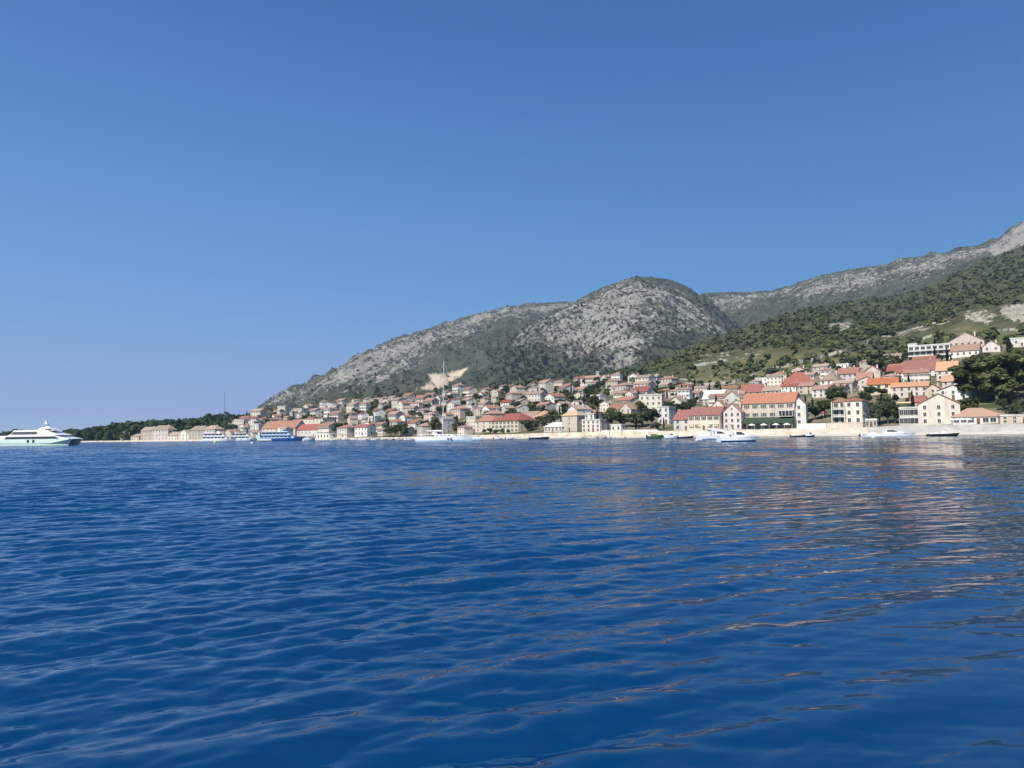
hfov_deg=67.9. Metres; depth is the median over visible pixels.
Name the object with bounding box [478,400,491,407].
house
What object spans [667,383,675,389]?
broadleaf tree
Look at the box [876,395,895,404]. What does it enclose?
broadleaf tree
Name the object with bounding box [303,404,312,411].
house
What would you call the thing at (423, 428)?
house
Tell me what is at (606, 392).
broadleaf tree
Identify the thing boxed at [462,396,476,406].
house
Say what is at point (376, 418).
house
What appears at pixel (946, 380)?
house
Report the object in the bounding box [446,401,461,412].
house
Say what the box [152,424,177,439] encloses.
house
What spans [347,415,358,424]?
house
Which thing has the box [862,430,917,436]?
speedboat
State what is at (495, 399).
house
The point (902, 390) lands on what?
house
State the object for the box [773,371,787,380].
house
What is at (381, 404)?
house
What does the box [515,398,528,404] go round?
house
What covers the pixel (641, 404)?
pine tree
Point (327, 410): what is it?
house
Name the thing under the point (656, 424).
broadleaf tree
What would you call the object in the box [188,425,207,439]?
house
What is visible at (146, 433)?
house
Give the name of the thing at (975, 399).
broadleaf tree
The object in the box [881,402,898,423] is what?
broadleaf tree
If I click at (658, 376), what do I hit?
house
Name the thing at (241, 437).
excursion ship
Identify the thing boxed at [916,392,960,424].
gable house
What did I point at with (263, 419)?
house
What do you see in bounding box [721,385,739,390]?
house
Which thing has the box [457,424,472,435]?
house
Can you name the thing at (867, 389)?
broadleaf tree
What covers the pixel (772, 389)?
house
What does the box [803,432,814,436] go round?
dinghy
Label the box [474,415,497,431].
hotel wing
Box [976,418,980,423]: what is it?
door
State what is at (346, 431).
house
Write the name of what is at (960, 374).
pine tree
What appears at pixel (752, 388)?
house
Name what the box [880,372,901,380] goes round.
house
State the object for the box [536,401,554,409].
house
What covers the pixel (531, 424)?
broadleaf tree
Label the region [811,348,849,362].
terrace wall
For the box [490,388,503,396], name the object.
house
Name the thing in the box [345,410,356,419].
house
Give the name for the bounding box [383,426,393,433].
broadleaf tree
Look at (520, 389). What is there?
house
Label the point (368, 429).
house
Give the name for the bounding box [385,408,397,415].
house
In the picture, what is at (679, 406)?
broadleaf tree
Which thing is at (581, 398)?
broadleaf tree
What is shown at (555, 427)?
pavilion
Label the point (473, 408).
house
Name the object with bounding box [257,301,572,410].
limestone ridge
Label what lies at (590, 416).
house
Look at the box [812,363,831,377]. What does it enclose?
house
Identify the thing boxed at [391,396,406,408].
house
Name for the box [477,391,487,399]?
house
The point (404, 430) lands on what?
broadleaf tree
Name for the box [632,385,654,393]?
house
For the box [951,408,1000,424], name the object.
restaurant
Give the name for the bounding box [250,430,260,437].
house
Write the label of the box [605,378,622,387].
house
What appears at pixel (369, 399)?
house
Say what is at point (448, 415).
house
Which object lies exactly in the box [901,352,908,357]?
broadleaf tree
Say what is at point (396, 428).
broadleaf tree
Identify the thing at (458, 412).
house
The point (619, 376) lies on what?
house
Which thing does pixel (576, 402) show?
house
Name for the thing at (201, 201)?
sky
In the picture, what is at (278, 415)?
house
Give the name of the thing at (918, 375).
house
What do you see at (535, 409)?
broadleaf tree
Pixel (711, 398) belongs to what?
house
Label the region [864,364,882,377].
house
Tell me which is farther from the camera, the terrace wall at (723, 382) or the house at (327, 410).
the house at (327, 410)
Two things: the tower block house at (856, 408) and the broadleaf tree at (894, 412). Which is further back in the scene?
the tower block house at (856, 408)
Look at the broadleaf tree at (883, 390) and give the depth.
370.15 m
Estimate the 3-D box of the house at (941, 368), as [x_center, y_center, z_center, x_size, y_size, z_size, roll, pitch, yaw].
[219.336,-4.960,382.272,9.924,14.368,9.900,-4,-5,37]
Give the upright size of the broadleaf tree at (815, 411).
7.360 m
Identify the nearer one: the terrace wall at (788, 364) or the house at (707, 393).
the house at (707, 393)
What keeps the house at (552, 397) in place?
on the hillside
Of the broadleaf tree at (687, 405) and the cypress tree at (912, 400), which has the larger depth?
the broadleaf tree at (687, 405)
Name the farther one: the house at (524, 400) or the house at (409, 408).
the house at (409, 408)
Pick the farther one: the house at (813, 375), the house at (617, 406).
the house at (813, 375)
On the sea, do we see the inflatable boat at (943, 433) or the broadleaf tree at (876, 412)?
the inflatable boat at (943, 433)
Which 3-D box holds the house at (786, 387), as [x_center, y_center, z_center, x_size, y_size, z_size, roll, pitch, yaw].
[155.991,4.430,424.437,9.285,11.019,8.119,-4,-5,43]
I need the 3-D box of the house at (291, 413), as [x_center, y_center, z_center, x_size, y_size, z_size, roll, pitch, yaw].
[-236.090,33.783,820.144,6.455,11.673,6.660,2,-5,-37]
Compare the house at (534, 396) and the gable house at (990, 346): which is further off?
the house at (534, 396)
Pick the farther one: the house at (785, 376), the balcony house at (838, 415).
the house at (785, 376)
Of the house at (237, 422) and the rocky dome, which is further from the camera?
the rocky dome
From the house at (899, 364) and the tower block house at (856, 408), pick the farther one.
the house at (899, 364)
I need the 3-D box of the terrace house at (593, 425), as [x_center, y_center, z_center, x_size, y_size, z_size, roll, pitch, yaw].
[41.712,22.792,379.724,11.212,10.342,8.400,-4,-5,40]
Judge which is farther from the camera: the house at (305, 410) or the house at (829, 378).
the house at (305, 410)
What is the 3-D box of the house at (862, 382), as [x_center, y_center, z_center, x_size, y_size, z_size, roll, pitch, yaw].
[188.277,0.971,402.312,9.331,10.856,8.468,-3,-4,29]
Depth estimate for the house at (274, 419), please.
733.03 m
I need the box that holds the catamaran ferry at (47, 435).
[0,420,82,445]
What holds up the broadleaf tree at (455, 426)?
on the hillside
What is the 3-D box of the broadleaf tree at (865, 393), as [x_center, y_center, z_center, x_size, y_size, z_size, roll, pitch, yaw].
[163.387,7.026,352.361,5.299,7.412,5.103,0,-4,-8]
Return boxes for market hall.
[313,433,336,437]
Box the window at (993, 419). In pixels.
[990,417,996,421]
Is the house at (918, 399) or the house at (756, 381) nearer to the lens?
the house at (918, 399)
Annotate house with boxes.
[120,431,129,440]
[130,434,140,439]
[140,426,154,439]
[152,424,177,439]
[168,431,180,439]
[178,430,188,439]
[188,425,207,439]
[203,424,223,436]
[225,428,238,437]
[234,419,249,428]
[238,423,249,428]
[240,425,250,434]
[247,416,260,420]
[248,420,259,424]
[250,423,264,430]
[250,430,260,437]
[251,408,266,417]
[258,416,268,423]
[261,420,304,435]
[267,416,281,420]
[272,413,281,418]
[274,426,292,434]
[277,405,290,414]
[283,415,292,420]
[290,410,296,417]
[293,408,307,412]
[296,412,306,417]
[297,424,319,435]
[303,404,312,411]
[309,407,322,416]
[318,421,336,432]
[319,399,328,408]
[324,405,337,417]
[329,410,344,420]
[333,403,341,409]
[336,398,349,406]
[337,423,354,437]
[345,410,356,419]
[346,402,359,412]
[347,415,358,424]
[355,423,375,436]
[358,411,368,419]
[359,401,370,411]
[361,417,367,423]
[363,396,373,405]
[368,415,381,422]
[372,408,384,417]
[374,421,387,431]
[377,401,388,410]
[377,428,389,435]
[381,398,390,404]
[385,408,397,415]
[386,410,403,420]
[389,418,405,425]
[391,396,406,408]
[397,400,410,410]
[399,414,412,422]
[400,425,414,435]
[402,392,416,401]
[402,405,418,414]
[408,419,419,429]
[409,400,423,408]
[415,395,431,401]
[415,408,429,416]
[417,421,430,436]
[423,397,439,408]
[424,392,437,396]
[424,411,437,420]
[429,404,442,414]
[430,418,453,433]
[435,395,446,403]
[441,399,451,404]
[442,412,453,418]
[446,391,459,398]
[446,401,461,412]
[450,398,459,402]
[451,405,470,418]
[452,382,465,395]
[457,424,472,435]
[462,386,476,395]
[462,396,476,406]
[466,416,481,428]
[467,405,477,412]
[474,407,481,415]
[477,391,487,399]
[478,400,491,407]
[480,387,491,392]
[480,396,489,401]
[481,404,500,412]
[481,409,505,416]
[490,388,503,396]
[490,395,500,402]
[500,399,514,406]
[501,405,514,412]
[506,390,522,400]
[510,385,524,393]
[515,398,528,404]
[515,403,528,412]
[523,411,541,416]
[527,390,547,403]
[529,385,538,391]
[532,409,550,418]
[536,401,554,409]
[538,379,553,391]
[542,412,560,423]
[544,392,565,406]
[553,379,566,388]
[555,400,570,411]
[557,383,576,394]
[561,411,585,431]
[566,403,591,413]
[570,400,585,404]
[573,391,587,397]
[574,376,584,384]
[575,386,588,390]
[581,419,608,431]
[583,413,599,418]
[585,375,600,383]
[590,394,605,401]
[591,409,602,418]
[599,400,613,411]
[600,374,610,380]
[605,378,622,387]
[606,402,624,410]
[608,386,613,393]
[610,372,622,380]
[613,390,627,398]
[613,395,638,404]
[614,381,633,390]
[619,403,640,413]
[625,390,639,396]
[628,373,638,380]
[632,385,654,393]
[633,380,654,387]
[635,374,656,385]
[638,393,664,412]
[654,373,662,383]
[657,406,675,423]
[658,381,672,387]
[659,375,679,383]
[667,387,680,396]
[670,395,690,409]
[672,410,689,430]
[674,382,692,388]
[676,386,692,398]
[687,405,725,429]
[692,389,703,401]
[694,385,707,394]
[702,390,726,404]
[708,392,727,405]
[711,399,728,407]
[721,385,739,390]
[722,390,743,404]
[722,402,745,429]
[740,383,763,393]
[749,378,762,383]
[755,377,765,385]
[762,384,781,392]
[765,373,782,385]
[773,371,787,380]
[780,382,798,391]
[781,371,815,383]
[791,365,809,371]
[795,397,807,425]
[796,381,817,393]
[803,371,818,382]
[811,383,849,397]
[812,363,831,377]
[819,367,834,379]
[819,370,843,384]
[831,378,857,392]
[831,398,846,422]
[836,363,851,367]
[837,366,860,379]
[844,397,867,423]
[855,371,873,385]
[857,376,871,390]
[859,359,882,369]
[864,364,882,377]
[866,376,898,394]
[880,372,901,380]
[883,352,903,370]
[886,364,902,377]
[888,362,902,365]
[889,381,930,397]
[898,407,917,424]
[902,358,941,381]
[903,368,929,381]
[909,396,927,406]
[911,355,937,359]
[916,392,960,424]
[923,382,941,397]
[935,360,959,380]
[936,384,971,399]
[941,375,955,387]
[948,343,981,358]
[982,340,1001,351]
[997,414,1023,423]
[1009,337,1023,346]
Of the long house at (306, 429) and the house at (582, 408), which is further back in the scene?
the long house at (306, 429)
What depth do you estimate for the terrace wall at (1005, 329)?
536.22 m
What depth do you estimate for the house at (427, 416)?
583.60 m
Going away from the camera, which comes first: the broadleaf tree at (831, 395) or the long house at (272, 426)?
the broadleaf tree at (831, 395)
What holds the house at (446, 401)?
on the hillside
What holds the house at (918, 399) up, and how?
on the hillside
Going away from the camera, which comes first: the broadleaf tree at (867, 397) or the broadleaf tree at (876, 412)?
the broadleaf tree at (876, 412)
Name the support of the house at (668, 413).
on the hillside
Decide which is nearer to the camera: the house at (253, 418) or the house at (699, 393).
the house at (699, 393)
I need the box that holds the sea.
[0,435,1023,767]
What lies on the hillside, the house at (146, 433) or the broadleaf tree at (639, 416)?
the broadleaf tree at (639, 416)
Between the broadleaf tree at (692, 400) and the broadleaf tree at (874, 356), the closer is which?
the broadleaf tree at (692, 400)
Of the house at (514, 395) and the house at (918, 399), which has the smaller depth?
the house at (918, 399)
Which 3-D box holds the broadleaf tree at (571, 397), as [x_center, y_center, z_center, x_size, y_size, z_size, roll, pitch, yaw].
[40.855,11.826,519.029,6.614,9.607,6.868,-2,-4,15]
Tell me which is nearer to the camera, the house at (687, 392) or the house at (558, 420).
the house at (558, 420)
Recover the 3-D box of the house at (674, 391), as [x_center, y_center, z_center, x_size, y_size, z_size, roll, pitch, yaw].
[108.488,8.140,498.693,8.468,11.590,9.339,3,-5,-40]
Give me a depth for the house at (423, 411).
633.92 m
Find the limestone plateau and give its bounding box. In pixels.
[699,221,1023,326]
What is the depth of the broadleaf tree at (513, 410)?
498.94 m
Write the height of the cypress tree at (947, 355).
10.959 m
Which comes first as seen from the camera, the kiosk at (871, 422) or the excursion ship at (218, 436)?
the kiosk at (871, 422)
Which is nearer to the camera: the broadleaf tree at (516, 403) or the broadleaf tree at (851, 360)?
the broadleaf tree at (851, 360)
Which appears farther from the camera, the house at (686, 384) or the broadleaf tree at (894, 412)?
the house at (686, 384)
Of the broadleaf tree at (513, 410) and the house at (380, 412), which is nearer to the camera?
the broadleaf tree at (513, 410)
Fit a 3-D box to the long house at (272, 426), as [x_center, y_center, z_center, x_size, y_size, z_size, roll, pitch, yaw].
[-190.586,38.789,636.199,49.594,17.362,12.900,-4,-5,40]
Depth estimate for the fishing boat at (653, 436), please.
273.60 m
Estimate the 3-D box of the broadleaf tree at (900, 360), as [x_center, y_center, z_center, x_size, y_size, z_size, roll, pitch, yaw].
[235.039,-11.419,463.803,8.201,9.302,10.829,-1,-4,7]
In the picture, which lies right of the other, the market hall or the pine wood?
the market hall
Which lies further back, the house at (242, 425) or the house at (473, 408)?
the house at (242, 425)
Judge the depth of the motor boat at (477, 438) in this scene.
328.59 m
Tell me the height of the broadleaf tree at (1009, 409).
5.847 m
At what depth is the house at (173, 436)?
704.27 m
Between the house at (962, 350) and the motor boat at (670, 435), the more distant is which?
the house at (962, 350)
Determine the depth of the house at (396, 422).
557.25 m
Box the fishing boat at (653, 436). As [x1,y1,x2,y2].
[646,434,662,438]
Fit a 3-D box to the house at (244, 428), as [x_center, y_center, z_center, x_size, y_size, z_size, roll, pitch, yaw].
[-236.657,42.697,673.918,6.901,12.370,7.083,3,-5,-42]
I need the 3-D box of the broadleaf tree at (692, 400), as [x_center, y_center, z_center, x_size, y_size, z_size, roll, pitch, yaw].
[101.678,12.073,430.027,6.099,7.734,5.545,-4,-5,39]
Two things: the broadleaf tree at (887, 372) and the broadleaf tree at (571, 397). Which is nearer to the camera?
the broadleaf tree at (887, 372)
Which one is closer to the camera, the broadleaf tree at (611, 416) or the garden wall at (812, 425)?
the garden wall at (812, 425)
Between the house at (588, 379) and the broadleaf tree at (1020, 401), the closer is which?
the broadleaf tree at (1020, 401)
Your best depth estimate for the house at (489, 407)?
530.07 m
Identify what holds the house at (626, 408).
on the hillside
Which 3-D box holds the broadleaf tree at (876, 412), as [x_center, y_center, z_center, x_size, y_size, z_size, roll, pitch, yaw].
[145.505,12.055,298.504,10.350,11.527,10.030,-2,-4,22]
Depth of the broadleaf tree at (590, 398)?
494.72 m
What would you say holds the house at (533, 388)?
on the hillside
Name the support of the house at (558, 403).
on the hillside
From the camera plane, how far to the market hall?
559.33 m
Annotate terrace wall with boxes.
[694,360,726,365]
[700,373,755,385]
[773,359,802,367]
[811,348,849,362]
[898,322,935,334]
[997,328,1017,331]
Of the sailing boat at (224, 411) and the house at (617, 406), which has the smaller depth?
the house at (617, 406)
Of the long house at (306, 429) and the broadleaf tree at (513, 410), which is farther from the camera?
the long house at (306, 429)
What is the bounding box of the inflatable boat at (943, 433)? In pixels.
[926,431,958,435]
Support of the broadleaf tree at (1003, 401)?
on the hillside
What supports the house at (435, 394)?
on the hillside
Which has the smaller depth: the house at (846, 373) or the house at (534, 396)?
the house at (846, 373)
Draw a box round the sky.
[0,0,1023,432]
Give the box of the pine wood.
[0,411,239,440]
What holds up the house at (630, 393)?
on the hillside
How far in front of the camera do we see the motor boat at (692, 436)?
278.65 m
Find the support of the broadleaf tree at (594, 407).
on the hillside
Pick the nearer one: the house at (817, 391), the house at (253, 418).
the house at (817, 391)
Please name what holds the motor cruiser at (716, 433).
on the sea
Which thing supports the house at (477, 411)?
on the hillside
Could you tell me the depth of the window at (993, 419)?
275.47 m
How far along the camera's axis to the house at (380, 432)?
531.22 m
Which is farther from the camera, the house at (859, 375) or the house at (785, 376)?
the house at (785, 376)
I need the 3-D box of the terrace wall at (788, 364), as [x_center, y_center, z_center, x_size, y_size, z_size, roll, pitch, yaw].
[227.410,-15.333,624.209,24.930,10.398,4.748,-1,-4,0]
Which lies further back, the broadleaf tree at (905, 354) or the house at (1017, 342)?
the broadleaf tree at (905, 354)
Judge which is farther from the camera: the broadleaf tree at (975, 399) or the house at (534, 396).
the house at (534, 396)
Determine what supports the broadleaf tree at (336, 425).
on the hillside
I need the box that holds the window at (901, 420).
[899,418,903,423]
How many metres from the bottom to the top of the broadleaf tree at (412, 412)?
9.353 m
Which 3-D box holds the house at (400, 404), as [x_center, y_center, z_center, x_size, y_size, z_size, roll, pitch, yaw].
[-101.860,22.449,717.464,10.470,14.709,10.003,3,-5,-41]
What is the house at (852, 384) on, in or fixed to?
on the hillside
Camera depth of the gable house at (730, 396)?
423.04 m
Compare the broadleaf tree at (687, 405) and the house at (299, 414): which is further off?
the house at (299, 414)
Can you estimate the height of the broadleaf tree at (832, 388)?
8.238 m
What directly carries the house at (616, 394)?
on the hillside
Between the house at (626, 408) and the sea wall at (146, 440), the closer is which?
the house at (626, 408)
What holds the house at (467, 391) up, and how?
on the hillside
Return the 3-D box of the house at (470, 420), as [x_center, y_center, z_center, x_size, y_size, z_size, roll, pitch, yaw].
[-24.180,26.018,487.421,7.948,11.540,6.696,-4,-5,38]
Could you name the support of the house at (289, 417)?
on the hillside
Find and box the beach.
[91,431,1023,441]
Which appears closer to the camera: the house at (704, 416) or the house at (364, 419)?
the house at (704, 416)
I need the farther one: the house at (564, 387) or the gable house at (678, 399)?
the house at (564, 387)
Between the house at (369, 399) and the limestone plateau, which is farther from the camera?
the limestone plateau
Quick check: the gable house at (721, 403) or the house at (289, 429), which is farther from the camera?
the house at (289, 429)
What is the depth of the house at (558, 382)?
703.94 m
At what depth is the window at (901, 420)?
291.35 m
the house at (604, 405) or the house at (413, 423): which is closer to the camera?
the house at (604, 405)
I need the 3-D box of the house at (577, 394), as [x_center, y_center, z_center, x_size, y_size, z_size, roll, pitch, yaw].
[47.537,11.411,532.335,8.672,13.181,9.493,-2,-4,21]
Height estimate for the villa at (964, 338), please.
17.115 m
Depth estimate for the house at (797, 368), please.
500.54 m
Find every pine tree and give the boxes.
[465,411,472,416]
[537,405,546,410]
[635,401,646,410]
[947,364,980,390]
[953,352,994,398]
[970,359,1020,399]
[981,352,1023,401]
[988,347,1023,394]
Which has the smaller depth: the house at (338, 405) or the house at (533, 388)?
the house at (533, 388)
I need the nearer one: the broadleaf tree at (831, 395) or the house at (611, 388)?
the broadleaf tree at (831, 395)
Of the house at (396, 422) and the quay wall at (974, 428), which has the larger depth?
the house at (396, 422)
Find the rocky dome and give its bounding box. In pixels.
[486,276,742,384]
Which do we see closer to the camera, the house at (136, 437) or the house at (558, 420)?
the house at (558, 420)
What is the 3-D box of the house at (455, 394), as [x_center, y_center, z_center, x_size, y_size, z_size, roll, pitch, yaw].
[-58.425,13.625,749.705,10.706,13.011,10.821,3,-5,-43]
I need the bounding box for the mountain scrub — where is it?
[250,222,1020,412]
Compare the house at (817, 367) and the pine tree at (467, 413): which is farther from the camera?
the pine tree at (467, 413)
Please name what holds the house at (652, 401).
on the hillside
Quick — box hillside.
[82,245,1023,440]
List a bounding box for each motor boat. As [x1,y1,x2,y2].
[302,437,315,440]
[472,436,483,439]
[529,436,548,438]
[662,431,676,438]
[677,435,693,437]
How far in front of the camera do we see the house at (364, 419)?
629.17 m
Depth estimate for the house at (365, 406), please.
736.15 m
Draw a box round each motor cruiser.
[697,424,730,439]
[716,428,758,441]
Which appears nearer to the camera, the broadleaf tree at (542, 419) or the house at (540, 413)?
the broadleaf tree at (542, 419)
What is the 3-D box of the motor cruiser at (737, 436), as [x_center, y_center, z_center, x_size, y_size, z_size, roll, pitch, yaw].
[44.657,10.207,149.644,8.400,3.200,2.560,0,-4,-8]
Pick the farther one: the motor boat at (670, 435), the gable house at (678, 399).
the gable house at (678, 399)
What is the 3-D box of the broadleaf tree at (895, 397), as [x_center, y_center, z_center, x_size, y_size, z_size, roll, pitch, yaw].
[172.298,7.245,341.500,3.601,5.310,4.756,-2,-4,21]
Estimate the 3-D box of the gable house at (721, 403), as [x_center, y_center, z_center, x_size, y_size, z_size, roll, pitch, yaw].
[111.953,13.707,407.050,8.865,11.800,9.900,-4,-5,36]
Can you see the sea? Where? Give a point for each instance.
(694, 603)
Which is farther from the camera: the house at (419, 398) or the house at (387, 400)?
the house at (387, 400)
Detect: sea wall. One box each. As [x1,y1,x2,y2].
[81,440,185,441]
[315,434,504,438]
[505,427,867,436]
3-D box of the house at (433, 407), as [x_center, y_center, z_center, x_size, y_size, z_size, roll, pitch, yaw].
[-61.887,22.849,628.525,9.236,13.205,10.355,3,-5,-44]
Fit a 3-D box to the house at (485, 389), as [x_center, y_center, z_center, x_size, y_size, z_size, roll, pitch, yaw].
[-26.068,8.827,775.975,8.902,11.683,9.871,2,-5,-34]
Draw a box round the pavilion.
[544,422,563,431]
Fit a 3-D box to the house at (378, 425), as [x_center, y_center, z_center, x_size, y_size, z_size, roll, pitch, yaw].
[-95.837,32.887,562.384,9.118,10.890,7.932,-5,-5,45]
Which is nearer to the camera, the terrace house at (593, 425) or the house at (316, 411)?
the terrace house at (593, 425)
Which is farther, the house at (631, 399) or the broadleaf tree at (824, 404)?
the house at (631, 399)
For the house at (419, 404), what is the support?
on the hillside
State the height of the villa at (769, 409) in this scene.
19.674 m
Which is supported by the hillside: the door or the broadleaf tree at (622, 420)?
the broadleaf tree at (622, 420)
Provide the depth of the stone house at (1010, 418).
271.41 m
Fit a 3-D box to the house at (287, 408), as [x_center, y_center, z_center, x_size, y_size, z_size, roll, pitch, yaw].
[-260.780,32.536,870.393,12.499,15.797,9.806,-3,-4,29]
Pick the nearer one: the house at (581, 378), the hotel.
the hotel
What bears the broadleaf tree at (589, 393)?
on the hillside
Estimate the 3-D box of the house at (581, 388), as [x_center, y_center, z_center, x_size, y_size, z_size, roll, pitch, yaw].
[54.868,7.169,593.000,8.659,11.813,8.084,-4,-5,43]
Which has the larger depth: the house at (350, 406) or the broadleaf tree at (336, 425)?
the house at (350, 406)
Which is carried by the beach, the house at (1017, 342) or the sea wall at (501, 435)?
the sea wall at (501, 435)
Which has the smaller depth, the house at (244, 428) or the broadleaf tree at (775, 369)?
the broadleaf tree at (775, 369)
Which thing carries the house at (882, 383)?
on the hillside
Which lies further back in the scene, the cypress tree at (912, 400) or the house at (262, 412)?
the house at (262, 412)
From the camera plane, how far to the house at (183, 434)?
693.13 m
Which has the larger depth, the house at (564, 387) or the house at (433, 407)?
the house at (433, 407)
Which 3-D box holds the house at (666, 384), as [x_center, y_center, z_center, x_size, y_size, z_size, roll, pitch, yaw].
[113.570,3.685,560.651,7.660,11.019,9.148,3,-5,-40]
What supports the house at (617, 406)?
on the hillside
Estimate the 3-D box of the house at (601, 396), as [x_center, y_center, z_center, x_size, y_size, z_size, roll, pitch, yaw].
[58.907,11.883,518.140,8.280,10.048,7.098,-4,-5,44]
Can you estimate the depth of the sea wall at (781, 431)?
324.12 m
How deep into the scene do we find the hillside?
794.29 m
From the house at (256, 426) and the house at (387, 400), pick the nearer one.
the house at (256, 426)
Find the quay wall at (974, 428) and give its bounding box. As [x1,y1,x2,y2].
[868,424,1023,432]
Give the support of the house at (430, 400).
on the hillside
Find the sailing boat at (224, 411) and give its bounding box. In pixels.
[216,393,235,440]
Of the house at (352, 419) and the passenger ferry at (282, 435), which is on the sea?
the passenger ferry at (282, 435)
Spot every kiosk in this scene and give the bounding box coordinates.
[610,424,625,429]
[865,419,878,426]
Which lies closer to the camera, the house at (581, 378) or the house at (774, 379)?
the house at (774, 379)
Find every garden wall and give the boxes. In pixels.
[601,429,657,431]
[797,423,826,428]
[827,422,862,427]
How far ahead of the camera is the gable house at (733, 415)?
330.96 m
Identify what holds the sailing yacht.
on the sea
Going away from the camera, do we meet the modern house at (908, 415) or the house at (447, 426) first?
the modern house at (908, 415)
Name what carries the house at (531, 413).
on the hillside
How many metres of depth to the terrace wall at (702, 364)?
753.25 m
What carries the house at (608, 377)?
on the hillside
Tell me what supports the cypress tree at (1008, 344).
on the hillside
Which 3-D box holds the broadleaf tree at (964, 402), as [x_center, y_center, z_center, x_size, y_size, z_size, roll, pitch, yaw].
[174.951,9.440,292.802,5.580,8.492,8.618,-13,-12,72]
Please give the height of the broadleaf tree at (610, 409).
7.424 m
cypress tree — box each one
[910,389,914,406]
[945,347,948,360]
[1005,336,1011,351]
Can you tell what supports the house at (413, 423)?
on the hillside
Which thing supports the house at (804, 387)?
on the hillside
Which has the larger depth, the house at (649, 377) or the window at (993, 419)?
the house at (649, 377)
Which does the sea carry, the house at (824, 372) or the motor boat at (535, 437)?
the motor boat at (535, 437)
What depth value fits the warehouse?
635.63 m
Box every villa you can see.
[741,391,800,428]
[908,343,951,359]
[947,331,986,350]
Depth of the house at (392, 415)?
607.96 m
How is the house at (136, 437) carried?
on the hillside
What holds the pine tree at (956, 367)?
on the hillside
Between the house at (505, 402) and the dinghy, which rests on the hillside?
the house at (505, 402)
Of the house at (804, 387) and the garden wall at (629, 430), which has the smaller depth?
the garden wall at (629, 430)
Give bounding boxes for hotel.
[491,412,535,432]
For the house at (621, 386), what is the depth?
548.86 m
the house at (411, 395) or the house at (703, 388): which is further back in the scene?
the house at (411, 395)
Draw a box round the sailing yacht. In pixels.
[415,361,473,441]
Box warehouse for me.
[298,418,334,423]
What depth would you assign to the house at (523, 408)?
509.04 m
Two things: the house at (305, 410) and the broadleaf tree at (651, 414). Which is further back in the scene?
the house at (305, 410)
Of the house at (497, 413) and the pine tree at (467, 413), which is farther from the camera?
the pine tree at (467, 413)
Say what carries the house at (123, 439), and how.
on the hillside
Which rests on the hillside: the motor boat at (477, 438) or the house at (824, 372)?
the house at (824, 372)
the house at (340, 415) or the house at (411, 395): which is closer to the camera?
the house at (340, 415)
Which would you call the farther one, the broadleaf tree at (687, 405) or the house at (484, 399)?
the house at (484, 399)
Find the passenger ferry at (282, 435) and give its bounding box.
[256,428,304,440]
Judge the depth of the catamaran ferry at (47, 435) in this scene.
294.77 m
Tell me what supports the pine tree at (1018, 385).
on the hillside
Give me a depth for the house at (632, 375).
643.13 m
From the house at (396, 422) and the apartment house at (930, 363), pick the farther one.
the house at (396, 422)
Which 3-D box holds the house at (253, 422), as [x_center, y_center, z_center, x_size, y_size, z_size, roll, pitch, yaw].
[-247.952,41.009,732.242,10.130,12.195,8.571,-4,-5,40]
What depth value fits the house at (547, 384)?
675.48 m
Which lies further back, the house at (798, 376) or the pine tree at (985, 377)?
the house at (798, 376)
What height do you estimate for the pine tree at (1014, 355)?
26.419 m
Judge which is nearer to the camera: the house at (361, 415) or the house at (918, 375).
the house at (918, 375)
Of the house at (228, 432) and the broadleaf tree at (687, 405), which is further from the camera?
the house at (228, 432)
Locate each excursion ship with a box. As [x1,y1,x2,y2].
[200,426,235,441]
[229,432,255,440]
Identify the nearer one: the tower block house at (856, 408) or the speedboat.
the speedboat
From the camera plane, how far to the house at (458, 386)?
804.37 m
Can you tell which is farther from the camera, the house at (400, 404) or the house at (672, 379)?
the house at (400, 404)
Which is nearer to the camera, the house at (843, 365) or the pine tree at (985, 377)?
the pine tree at (985, 377)
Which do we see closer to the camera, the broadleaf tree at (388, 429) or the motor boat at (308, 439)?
the motor boat at (308, 439)
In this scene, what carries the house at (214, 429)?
on the hillside
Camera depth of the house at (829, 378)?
426.46 m
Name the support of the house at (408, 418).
on the hillside
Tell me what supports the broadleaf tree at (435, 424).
on the hillside
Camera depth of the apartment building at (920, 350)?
456.77 m
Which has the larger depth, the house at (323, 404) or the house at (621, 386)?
the house at (323, 404)
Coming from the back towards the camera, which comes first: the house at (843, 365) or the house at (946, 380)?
the house at (843, 365)
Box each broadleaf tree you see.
[332,423,342,431]
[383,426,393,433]
[392,424,408,436]
[400,426,407,434]
[408,410,416,415]
[428,415,441,429]
[451,423,458,429]
[452,420,464,426]
[508,408,516,412]
[514,401,521,406]
[520,419,538,429]
[530,407,540,410]
[538,414,553,424]
[544,409,559,421]
[567,394,576,401]
[577,396,587,402]
[583,391,592,397]
[587,395,599,402]
[589,404,597,409]
[603,388,610,397]
[604,410,621,423]
[605,407,615,411]
[617,413,628,423]
[625,412,635,426]
[634,412,644,427]
[646,409,660,424]
[649,422,660,428]
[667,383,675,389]
[670,403,683,410]
[681,401,694,409]
[687,398,696,405]
[766,367,779,373]
[808,406,821,419]
[815,399,834,417]
[823,384,845,393]
[824,391,845,399]
[846,358,855,362]
[857,391,871,396]
[862,395,872,400]
[863,386,880,394]
[866,351,884,367]
[868,400,895,423]
[872,388,886,394]
[874,354,899,367]
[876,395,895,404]
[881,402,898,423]
[884,371,896,374]
[884,405,900,423]
[892,394,898,400]
[895,358,903,363]
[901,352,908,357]
[958,397,978,410]
[967,396,979,407]
[995,398,1007,408]
[1000,403,1023,413]
[1008,397,1023,411]

